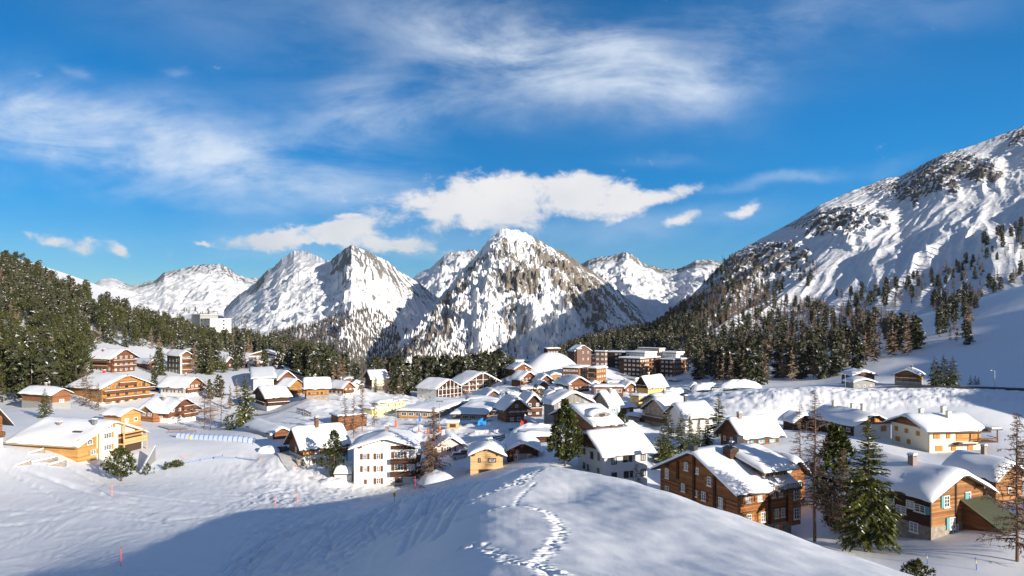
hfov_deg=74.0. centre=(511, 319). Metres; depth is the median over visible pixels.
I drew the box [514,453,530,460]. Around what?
garage door
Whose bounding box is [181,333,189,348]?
pine tree
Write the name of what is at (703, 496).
window
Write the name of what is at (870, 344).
larch tree
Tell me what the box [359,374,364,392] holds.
larch tree
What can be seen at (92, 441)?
window
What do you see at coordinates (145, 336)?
pine tree
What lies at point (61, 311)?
spruce tree
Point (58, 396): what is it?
timber hut
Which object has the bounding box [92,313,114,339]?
pine tree
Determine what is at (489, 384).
pine tree
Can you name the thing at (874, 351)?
larch tree
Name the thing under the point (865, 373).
timber hut
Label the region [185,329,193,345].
pine tree
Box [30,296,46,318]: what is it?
pine tree
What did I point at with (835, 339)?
spruce tree
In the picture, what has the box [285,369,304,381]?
road
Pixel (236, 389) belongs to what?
larch tree
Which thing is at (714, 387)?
parked car
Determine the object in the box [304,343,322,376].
spruce tree
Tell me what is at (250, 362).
plaster house
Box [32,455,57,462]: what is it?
stone slab
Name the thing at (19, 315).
pine tree
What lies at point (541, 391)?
pine tree
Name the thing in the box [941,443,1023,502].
house
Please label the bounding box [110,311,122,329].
pine tree
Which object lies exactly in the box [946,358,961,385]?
spruce tree
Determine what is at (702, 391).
road
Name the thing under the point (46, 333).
spruce tree
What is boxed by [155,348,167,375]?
spruce tree
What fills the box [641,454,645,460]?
window
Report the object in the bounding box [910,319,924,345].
spruce tree
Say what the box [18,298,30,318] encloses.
pine tree
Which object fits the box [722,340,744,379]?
spruce tree
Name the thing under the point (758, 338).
spruce tree
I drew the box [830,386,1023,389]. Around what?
road
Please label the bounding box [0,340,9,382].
pine tree
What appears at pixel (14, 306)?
pine tree
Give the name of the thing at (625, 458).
window
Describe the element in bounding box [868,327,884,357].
larch tree
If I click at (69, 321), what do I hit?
pine tree
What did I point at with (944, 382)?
spruce tree
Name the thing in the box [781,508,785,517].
window
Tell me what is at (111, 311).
pine tree
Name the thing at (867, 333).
spruce tree
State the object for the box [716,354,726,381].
larch tree
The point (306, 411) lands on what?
wooden fence
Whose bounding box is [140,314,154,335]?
pine tree
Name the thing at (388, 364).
spruce tree
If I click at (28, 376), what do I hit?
spruce tree
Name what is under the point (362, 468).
window
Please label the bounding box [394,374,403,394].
larch tree
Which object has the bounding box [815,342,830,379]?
spruce tree
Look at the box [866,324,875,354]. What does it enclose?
larch tree
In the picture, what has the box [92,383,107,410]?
larch tree
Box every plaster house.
[246,357,273,367]
[249,366,276,389]
[351,379,363,393]
[363,369,389,392]
[369,398,407,413]
[431,429,467,455]
[569,425,656,485]
[591,388,623,415]
[629,393,647,406]
[635,372,668,393]
[663,394,715,434]
[807,400,891,438]
[882,406,1002,452]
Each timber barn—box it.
[501,432,543,461]
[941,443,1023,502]
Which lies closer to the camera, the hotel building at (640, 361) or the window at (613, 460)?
the window at (613, 460)
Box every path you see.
[158,425,188,428]
[196,395,250,410]
[250,399,344,415]
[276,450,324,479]
[403,419,492,424]
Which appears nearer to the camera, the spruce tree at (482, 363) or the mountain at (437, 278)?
the spruce tree at (482, 363)
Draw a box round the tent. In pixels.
[477,418,486,425]
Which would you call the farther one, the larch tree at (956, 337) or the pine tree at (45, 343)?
the larch tree at (956, 337)
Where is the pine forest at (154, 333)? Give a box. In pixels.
[0,270,208,343]
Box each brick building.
[567,342,591,365]
[591,350,607,368]
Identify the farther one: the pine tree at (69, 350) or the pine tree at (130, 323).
the pine tree at (130, 323)
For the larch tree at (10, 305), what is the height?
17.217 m
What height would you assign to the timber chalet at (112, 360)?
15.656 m
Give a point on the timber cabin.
(487, 454)
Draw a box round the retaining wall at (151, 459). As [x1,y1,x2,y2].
[140,445,155,474]
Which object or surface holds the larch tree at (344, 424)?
on the ground
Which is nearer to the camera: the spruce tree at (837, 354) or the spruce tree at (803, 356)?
the spruce tree at (837, 354)
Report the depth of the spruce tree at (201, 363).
349.29 m
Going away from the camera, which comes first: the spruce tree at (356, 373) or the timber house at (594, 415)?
the timber house at (594, 415)
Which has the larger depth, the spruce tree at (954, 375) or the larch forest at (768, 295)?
the larch forest at (768, 295)
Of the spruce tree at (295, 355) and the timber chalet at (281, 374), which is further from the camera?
the spruce tree at (295, 355)
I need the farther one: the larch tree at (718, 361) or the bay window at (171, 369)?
the larch tree at (718, 361)
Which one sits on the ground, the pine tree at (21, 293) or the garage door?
the pine tree at (21, 293)
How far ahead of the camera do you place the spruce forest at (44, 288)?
603.09 m
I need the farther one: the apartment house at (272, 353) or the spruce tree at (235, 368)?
the apartment house at (272, 353)
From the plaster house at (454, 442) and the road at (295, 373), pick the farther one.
the road at (295, 373)
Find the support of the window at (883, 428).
in the plaster house at (852, 420)
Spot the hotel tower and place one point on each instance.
(213, 320)
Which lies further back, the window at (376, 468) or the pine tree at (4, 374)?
the pine tree at (4, 374)
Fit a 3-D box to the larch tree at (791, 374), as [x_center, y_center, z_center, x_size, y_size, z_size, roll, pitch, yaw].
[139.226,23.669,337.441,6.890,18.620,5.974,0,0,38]
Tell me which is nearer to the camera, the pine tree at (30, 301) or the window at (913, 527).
the window at (913, 527)
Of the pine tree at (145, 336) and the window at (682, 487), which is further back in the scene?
the pine tree at (145, 336)
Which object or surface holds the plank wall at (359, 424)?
on the ground
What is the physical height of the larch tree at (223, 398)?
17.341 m
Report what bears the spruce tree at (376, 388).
on the ground
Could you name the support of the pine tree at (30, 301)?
on the ground
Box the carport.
[516,427,551,442]
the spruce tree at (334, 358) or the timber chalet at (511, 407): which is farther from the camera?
the spruce tree at (334, 358)
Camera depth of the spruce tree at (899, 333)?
376.57 m
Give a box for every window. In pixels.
[85,439,94,444]
[88,448,97,455]
[104,432,113,438]
[104,443,113,450]
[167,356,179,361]
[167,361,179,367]
[167,367,179,372]
[312,457,321,463]
[360,453,369,459]
[360,466,369,471]
[374,453,382,459]
[374,466,382,471]
[374,478,382,484]
[391,452,406,458]
[391,464,406,470]
[395,477,403,483]
[442,447,448,451]
[449,447,455,451]
[479,469,492,472]
[488,458,495,462]
[611,457,616,464]
[623,456,627,462]
[624,471,628,477]
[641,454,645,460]
[641,469,645,475]
[665,468,668,479]
[679,482,686,492]
[682,461,689,471]
[699,490,707,501]
[704,475,712,486]
[716,496,724,509]
[743,496,752,503]
[744,513,753,520]
[755,494,764,501]
[758,511,767,522]
[771,493,777,498]
[772,525,781,530]
[773,508,780,518]
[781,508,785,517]
[881,426,886,430]
[886,495,894,505]
[896,504,906,515]
[905,499,914,509]
[908,521,918,534]
[913,503,929,514]
[933,433,939,438]
[936,446,942,450]
[941,495,950,508]
[946,433,950,438]
[946,517,956,529]
[953,524,958,532]
[957,433,962,437]
[965,491,970,498]
[971,433,976,437]
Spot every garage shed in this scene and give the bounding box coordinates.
[333,461,353,481]
[362,405,387,415]
[604,380,620,383]
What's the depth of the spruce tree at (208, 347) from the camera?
351.10 m
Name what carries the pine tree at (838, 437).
on the ground
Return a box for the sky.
[0,0,1023,285]
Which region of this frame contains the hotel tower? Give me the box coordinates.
[186,314,230,335]
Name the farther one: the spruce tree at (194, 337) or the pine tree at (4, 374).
the spruce tree at (194, 337)
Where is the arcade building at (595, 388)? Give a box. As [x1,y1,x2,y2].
[590,383,624,396]
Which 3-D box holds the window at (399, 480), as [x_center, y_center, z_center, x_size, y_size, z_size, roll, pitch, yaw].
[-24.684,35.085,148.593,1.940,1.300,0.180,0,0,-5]
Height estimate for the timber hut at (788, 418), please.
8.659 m
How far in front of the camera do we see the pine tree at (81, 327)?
373.99 m
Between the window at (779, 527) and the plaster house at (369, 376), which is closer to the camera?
the window at (779, 527)
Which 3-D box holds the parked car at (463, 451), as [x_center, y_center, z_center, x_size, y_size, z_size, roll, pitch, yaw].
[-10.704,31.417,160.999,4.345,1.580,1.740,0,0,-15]
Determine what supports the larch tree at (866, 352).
on the ground
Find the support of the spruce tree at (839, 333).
on the ground
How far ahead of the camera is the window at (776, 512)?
103.25 m
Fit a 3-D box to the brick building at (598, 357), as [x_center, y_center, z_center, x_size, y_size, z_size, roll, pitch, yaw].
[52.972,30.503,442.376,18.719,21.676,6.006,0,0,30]
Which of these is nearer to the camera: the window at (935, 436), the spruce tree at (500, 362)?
the window at (935, 436)
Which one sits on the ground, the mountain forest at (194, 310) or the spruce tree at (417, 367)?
the spruce tree at (417, 367)
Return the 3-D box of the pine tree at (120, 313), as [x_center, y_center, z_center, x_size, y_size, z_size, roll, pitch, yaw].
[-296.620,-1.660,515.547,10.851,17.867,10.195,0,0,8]
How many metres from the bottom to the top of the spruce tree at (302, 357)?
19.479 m
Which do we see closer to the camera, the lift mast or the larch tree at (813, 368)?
the lift mast
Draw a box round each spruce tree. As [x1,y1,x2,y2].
[0,319,7,331]
[0,340,19,387]
[5,322,17,335]
[8,347,28,397]
[15,329,34,350]
[15,356,39,394]
[32,301,46,322]
[33,327,53,345]
[33,344,62,386]
[36,325,45,336]
[36,388,53,417]
[42,313,55,330]
[55,303,65,326]
[57,354,74,389]
[66,331,81,367]
[68,316,79,329]
[72,343,87,376]
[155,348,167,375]
[187,333,203,368]
[192,333,212,373]
[197,343,215,372]
[205,348,216,374]
[209,336,221,368]
[214,351,224,369]
[219,355,227,372]
[230,334,247,367]
[232,352,239,370]
[232,374,258,426]
[290,341,300,368]
[291,344,300,372]
[295,343,308,375]
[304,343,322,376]
[317,344,326,376]
[319,347,334,379]
[328,354,337,379]
[340,351,350,377]
[351,362,362,389]
[370,357,379,368]
[373,377,378,392]
[375,361,383,368]
[385,357,392,380]
[387,366,400,395]
[388,354,405,390]
[396,364,412,395]
[410,358,424,390]
[419,361,424,380]
[424,356,436,376]
[424,357,436,378]
[435,358,441,376]
[437,354,452,378]
[450,359,459,377]
[454,354,463,366]
[461,357,475,371]
[468,356,479,371]
[476,357,488,372]
[478,350,487,358]
[487,353,499,377]
[493,348,508,379]
[649,424,673,462]
[660,404,679,457]
[673,409,687,453]
[684,413,698,449]
[690,347,704,380]
[693,417,705,446]
[701,343,714,372]
[702,415,715,445]
[706,394,726,436]
[709,342,726,379]
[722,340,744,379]
[729,351,741,376]
[739,344,747,372]
[741,339,767,384]
[741,341,752,366]
[751,334,770,367]
[770,338,791,377]
[787,341,798,371]
[794,338,808,378]
[800,333,819,373]
[813,328,826,358]
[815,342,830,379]
[826,334,848,373]
[826,341,845,375]
[830,329,847,356]
[831,415,906,553]
[843,325,854,348]
[848,332,866,368]
[862,326,873,350]
[886,317,905,350]
[899,312,910,340]
[908,315,927,349]
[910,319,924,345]
[927,359,943,385]
[934,354,954,385]
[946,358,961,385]
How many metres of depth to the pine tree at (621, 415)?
174.35 m
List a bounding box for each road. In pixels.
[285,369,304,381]
[634,388,749,408]
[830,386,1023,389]
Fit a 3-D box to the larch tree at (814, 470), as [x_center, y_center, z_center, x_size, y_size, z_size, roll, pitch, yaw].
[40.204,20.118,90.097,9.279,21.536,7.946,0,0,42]
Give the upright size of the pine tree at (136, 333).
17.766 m
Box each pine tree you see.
[0,308,15,323]
[0,324,13,357]
[0,328,14,339]
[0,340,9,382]
[0,360,10,401]
[0,363,16,392]
[1,337,20,361]
[4,298,23,318]
[8,318,22,338]
[9,335,23,347]
[9,342,41,396]
[10,290,25,307]
[13,271,25,281]
[13,300,29,314]
[13,325,34,345]
[14,311,24,325]
[15,287,31,309]
[16,253,27,260]
[16,337,71,388]
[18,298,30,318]
[24,297,37,315]
[25,325,37,343]
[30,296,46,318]
[32,266,46,280]
[32,310,45,325]
[34,313,43,329]
[45,322,60,336]
[50,311,64,331]
[53,279,62,299]
[55,317,66,333]
[55,338,80,369]
[56,326,95,374]
[57,340,96,384]
[59,318,78,331]
[65,299,79,310]
[66,306,81,327]
[72,323,97,348]
[81,329,95,353]
[83,285,92,300]
[83,323,101,346]
[92,311,100,326]
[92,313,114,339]
[93,302,104,323]
[93,318,113,339]
[97,306,115,324]
[100,446,138,480]
[101,294,113,307]
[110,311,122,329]
[114,308,125,324]
[115,307,127,327]
[115,313,127,334]
[123,322,138,343]
[129,324,141,345]
[135,321,149,346]
[140,307,149,315]
[140,313,150,334]
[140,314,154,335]
[142,462,153,474]
[146,318,162,340]
[153,324,170,347]
[161,311,170,320]
[161,325,178,348]
[161,462,168,469]
[169,459,184,467]
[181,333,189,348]
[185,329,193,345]
[197,328,206,343]
[217,336,224,350]
[220,414,238,429]
[316,429,346,476]
[486,379,492,386]
[530,384,543,396]
[545,397,588,466]
[617,410,628,426]
[806,422,857,532]
[899,558,936,575]
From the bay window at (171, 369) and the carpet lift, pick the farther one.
the bay window at (171, 369)
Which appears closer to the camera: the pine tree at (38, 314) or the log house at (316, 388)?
the log house at (316, 388)
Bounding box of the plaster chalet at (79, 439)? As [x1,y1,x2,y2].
[3,416,149,461]
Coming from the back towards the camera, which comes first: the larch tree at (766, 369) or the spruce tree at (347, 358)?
the spruce tree at (347, 358)
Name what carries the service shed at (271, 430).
on the ground
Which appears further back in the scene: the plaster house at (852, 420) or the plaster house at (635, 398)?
the plaster house at (635, 398)
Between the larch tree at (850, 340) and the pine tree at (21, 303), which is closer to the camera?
the larch tree at (850, 340)
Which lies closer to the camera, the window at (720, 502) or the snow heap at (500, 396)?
the window at (720, 502)
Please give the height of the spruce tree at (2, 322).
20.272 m
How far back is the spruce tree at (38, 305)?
471.02 m
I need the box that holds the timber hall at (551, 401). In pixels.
[540,384,595,423]
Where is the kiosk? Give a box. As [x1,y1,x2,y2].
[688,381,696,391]
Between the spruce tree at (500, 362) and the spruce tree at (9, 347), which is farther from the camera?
the spruce tree at (500, 362)
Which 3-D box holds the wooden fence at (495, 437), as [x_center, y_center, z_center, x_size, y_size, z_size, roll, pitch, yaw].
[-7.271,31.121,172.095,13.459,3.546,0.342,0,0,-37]
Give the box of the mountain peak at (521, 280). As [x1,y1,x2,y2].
[363,228,646,384]
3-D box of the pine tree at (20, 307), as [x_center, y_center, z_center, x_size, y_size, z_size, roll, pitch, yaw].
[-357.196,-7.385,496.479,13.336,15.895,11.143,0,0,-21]
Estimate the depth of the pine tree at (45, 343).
275.16 m
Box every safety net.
[154,455,222,469]
[213,457,257,460]
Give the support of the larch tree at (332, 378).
on the ground
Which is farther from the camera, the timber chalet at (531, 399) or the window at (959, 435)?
the timber chalet at (531, 399)
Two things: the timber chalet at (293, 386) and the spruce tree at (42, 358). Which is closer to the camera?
the spruce tree at (42, 358)
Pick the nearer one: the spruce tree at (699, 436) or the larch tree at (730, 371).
the spruce tree at (699, 436)
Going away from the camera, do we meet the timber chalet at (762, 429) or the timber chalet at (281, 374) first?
the timber chalet at (762, 429)
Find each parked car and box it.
[277,445,288,451]
[449,451,466,459]
[459,449,466,454]
[710,386,722,389]
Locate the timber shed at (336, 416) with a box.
[329,410,366,423]
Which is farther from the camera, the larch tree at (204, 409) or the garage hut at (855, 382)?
the garage hut at (855, 382)
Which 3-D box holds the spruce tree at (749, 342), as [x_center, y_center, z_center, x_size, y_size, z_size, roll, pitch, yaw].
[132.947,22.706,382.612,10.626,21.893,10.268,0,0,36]
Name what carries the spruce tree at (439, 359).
on the ground
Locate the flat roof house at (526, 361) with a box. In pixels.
[512,359,530,363]
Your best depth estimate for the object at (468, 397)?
265.06 m
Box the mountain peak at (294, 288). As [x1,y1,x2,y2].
[224,245,438,366]
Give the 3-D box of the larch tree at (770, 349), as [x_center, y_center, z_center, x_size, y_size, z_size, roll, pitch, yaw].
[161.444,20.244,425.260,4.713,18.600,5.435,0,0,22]
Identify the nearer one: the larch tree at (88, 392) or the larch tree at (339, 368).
the larch tree at (88, 392)
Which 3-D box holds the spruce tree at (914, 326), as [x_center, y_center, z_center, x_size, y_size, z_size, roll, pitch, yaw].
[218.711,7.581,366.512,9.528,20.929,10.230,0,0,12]
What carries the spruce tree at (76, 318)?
on the ground
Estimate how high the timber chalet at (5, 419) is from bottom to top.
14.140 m
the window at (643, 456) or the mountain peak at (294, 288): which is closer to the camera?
the window at (643, 456)
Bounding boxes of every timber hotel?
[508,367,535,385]
[561,364,589,379]
[587,365,607,383]
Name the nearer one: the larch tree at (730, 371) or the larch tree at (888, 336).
the larch tree at (730, 371)
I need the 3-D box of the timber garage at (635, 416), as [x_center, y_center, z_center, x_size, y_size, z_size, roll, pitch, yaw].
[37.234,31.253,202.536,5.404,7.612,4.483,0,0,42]
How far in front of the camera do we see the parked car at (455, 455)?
159.22 m
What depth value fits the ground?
97.38 m
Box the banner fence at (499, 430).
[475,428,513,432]
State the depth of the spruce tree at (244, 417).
211.21 m
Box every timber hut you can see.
[17,382,74,407]
[99,406,144,425]
[135,358,156,369]
[220,354,234,368]
[342,375,353,381]
[472,389,481,394]
[517,385,544,393]
[542,388,554,396]
[547,372,561,378]
[549,386,565,390]
[588,380,599,387]
[617,378,636,393]
[620,401,636,413]
[777,410,810,430]
[838,368,877,382]
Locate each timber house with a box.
[548,402,624,430]
[830,449,1023,539]
[892,364,926,385]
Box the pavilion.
[543,347,560,352]
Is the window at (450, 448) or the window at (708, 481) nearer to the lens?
the window at (708, 481)
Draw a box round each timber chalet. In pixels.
[0,409,13,448]
[65,369,154,404]
[88,348,139,372]
[138,395,201,422]
[156,373,205,396]
[252,384,292,410]
[274,369,296,384]
[277,377,301,398]
[283,416,351,467]
[329,377,355,396]
[477,387,499,395]
[492,394,531,421]
[506,361,532,375]
[518,390,543,416]
[530,379,550,389]
[531,371,553,383]
[556,374,591,391]
[650,435,802,533]
[713,411,786,444]
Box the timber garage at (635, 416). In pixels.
[625,412,644,422]
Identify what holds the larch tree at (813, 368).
on the ground
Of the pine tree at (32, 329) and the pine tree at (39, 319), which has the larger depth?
the pine tree at (39, 319)
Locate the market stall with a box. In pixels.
[446,419,459,429]
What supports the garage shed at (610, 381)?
on the ground
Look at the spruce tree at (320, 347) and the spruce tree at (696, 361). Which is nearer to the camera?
the spruce tree at (320, 347)
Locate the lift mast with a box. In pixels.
[436,401,442,432]
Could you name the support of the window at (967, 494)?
in the timber house at (936, 501)
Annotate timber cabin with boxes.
[467,437,506,474]
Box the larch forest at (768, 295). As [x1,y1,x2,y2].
[0,229,1022,366]
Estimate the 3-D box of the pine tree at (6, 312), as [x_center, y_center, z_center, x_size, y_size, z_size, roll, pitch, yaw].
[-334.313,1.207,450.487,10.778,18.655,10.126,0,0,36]
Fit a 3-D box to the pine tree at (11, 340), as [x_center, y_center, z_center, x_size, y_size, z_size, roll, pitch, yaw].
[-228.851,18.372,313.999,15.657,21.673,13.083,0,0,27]
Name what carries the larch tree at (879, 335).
on the ground
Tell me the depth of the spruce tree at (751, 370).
329.15 m
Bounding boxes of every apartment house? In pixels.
[164,349,192,373]
[247,350,284,366]
[348,425,422,486]
[415,377,461,398]
[451,370,500,394]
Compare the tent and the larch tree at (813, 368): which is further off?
the larch tree at (813, 368)
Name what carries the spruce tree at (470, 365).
on the ground
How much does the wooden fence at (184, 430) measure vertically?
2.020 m
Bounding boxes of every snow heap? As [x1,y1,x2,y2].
[257,445,279,452]
[319,477,348,486]
[411,466,469,486]
[497,391,520,399]
[509,423,556,435]
[619,420,638,426]
[661,387,689,393]
[690,382,719,391]
[718,379,761,388]
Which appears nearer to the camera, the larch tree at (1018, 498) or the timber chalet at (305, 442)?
the larch tree at (1018, 498)
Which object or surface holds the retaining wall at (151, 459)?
on the ground
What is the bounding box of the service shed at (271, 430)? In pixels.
[243,418,289,438]
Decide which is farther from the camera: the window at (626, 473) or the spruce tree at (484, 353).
the spruce tree at (484, 353)
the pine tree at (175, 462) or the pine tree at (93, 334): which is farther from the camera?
the pine tree at (93, 334)
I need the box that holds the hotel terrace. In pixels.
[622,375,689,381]
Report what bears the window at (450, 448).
in the plaster house at (454, 442)
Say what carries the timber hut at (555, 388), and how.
on the ground
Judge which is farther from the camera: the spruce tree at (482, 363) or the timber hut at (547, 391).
the spruce tree at (482, 363)
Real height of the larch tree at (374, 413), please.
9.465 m
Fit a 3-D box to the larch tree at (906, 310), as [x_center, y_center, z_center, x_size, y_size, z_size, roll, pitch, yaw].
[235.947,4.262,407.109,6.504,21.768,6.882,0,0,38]
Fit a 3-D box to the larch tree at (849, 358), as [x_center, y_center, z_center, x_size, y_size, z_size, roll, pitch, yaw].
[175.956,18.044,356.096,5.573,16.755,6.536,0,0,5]
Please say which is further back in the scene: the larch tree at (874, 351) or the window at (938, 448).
the larch tree at (874, 351)
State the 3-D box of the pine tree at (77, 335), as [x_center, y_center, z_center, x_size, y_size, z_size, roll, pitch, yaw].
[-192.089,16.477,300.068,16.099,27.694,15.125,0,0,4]
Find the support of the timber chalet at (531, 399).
on the ground
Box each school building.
[395,397,465,417]
[450,398,498,420]
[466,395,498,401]
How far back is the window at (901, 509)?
90.68 m
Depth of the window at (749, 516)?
100.98 m
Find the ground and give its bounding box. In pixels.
[0,259,1023,575]
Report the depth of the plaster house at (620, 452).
129.77 m
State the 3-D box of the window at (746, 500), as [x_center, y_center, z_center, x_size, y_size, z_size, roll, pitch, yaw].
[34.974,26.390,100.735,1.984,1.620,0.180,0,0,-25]
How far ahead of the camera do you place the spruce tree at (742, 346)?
389.87 m
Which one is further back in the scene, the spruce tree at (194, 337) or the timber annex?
the spruce tree at (194, 337)
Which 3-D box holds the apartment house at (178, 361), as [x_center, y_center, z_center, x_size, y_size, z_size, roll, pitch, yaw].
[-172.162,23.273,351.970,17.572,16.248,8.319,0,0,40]
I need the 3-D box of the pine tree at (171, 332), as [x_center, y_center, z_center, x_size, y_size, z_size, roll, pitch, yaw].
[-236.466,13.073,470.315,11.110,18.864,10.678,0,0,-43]
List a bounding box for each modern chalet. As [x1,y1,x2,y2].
[637,389,680,412]
[640,395,682,426]
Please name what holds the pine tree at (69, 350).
on the ground
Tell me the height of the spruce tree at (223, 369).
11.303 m
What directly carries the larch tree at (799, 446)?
on the ground
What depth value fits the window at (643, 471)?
130.62 m
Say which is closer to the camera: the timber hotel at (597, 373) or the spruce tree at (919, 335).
the timber hotel at (597, 373)
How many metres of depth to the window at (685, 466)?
110.19 m
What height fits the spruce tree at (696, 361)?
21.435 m
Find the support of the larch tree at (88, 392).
on the ground
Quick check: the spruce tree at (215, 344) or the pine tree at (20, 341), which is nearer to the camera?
the pine tree at (20, 341)
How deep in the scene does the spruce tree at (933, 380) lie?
245.61 m
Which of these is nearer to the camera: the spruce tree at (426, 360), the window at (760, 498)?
the window at (760, 498)
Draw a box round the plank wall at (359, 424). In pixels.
[340,417,366,430]
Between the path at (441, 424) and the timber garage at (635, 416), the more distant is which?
the path at (441, 424)
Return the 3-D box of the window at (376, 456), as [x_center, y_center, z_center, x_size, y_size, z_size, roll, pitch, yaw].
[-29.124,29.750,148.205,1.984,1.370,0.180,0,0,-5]
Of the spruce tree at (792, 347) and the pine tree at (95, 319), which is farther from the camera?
the pine tree at (95, 319)
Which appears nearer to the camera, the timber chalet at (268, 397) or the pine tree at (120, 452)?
the pine tree at (120, 452)
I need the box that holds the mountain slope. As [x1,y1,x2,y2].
[593,126,1023,353]
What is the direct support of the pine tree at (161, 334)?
on the ground
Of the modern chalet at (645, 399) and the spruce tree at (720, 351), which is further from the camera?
the spruce tree at (720, 351)
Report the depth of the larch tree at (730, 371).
348.95 m
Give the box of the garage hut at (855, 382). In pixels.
[842,376,877,387]
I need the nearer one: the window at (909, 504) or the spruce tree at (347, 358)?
the window at (909, 504)
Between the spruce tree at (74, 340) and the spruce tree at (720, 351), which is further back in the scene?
the spruce tree at (720, 351)
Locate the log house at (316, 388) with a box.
[302,374,331,400]
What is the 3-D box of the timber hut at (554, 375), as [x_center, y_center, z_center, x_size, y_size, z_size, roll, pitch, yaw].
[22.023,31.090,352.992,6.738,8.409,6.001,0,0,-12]
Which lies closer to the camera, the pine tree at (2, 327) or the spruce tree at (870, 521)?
the spruce tree at (870, 521)
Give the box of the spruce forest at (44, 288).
[0,217,1023,398]
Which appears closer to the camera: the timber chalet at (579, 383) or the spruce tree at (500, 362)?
the timber chalet at (579, 383)
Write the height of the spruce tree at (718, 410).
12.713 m
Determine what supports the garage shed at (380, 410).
on the ground
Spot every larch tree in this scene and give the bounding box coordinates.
[8,301,13,320]
[73,362,99,406]
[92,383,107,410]
[187,343,200,373]
[195,381,214,429]
[199,385,220,429]
[216,379,227,425]
[227,386,233,408]
[233,379,239,397]
[331,360,335,379]
[336,358,342,379]
[337,394,351,429]
[342,356,346,376]
[345,396,361,437]
[355,391,369,430]
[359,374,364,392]
[369,401,379,426]
[382,373,388,390]
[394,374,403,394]
[412,435,440,480]
[416,407,450,479]
[631,464,642,483]
[695,349,709,379]
[705,354,711,375]
[715,355,721,380]
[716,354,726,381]
[725,354,737,380]
[740,352,745,378]
[762,350,772,382]
[768,338,772,361]
[777,344,788,377]
[778,391,847,541]
[787,350,799,381]
[789,403,808,464]
[807,344,818,377]
[819,448,855,541]
[846,341,851,364]
[848,329,853,351]
[861,328,871,361]
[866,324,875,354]
[867,328,873,354]
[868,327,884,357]
[869,334,878,362]
[877,329,882,354]
[883,315,889,341]
[883,321,891,350]
[885,323,896,355]
[893,331,899,353]
[901,323,912,354]
[903,309,907,338]
[903,314,910,340]
[954,319,958,341]
[965,303,968,320]
[974,413,1023,561]
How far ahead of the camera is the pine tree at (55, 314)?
458.42 m
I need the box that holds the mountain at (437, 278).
[412,249,477,297]
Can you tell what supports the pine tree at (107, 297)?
on the ground
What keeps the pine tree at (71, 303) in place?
on the ground
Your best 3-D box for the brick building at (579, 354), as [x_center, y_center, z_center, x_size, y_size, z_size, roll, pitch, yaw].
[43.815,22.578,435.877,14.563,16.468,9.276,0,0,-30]
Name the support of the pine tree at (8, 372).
on the ground
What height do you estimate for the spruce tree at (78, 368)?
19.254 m
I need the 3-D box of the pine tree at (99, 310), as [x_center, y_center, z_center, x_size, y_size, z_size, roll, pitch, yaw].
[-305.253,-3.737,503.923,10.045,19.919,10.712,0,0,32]
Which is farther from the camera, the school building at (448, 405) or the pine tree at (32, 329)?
the pine tree at (32, 329)
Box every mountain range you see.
[95,264,257,318]
[581,252,721,322]
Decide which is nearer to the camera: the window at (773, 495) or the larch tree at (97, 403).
the window at (773, 495)
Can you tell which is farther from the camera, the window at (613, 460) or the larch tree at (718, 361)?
the larch tree at (718, 361)
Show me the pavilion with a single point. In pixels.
(551, 349)
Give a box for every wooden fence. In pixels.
[168,430,195,431]
[297,408,310,415]
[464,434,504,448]
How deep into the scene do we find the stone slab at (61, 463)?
143.69 m
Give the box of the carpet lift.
[176,432,255,443]
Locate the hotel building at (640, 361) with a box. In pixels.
[607,347,690,376]
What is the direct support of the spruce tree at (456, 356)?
on the ground
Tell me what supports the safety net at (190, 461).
on the ground
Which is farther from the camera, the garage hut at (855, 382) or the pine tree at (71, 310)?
the pine tree at (71, 310)
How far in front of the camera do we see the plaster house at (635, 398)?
271.28 m
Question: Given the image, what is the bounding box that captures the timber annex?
[772,450,812,504]
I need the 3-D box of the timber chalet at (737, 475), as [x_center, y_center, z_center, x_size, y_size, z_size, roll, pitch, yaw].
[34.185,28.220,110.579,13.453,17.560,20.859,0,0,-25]
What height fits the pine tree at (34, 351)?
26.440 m
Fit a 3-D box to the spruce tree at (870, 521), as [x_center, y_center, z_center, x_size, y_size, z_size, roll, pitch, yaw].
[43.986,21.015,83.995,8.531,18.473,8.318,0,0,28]
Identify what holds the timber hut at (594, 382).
on the ground
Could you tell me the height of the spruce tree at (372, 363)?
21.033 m
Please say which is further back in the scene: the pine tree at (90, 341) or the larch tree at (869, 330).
the larch tree at (869, 330)
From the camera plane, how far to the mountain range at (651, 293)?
4505.69 m
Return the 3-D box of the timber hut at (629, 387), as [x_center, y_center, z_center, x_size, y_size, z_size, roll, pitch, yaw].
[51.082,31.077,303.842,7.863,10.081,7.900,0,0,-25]
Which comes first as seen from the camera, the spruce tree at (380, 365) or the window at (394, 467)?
the window at (394, 467)
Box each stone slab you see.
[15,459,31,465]
[27,447,44,453]
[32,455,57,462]
[48,459,66,466]
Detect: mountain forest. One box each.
[168,306,217,317]
[231,296,400,373]
[349,304,638,380]
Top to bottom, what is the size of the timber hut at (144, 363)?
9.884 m

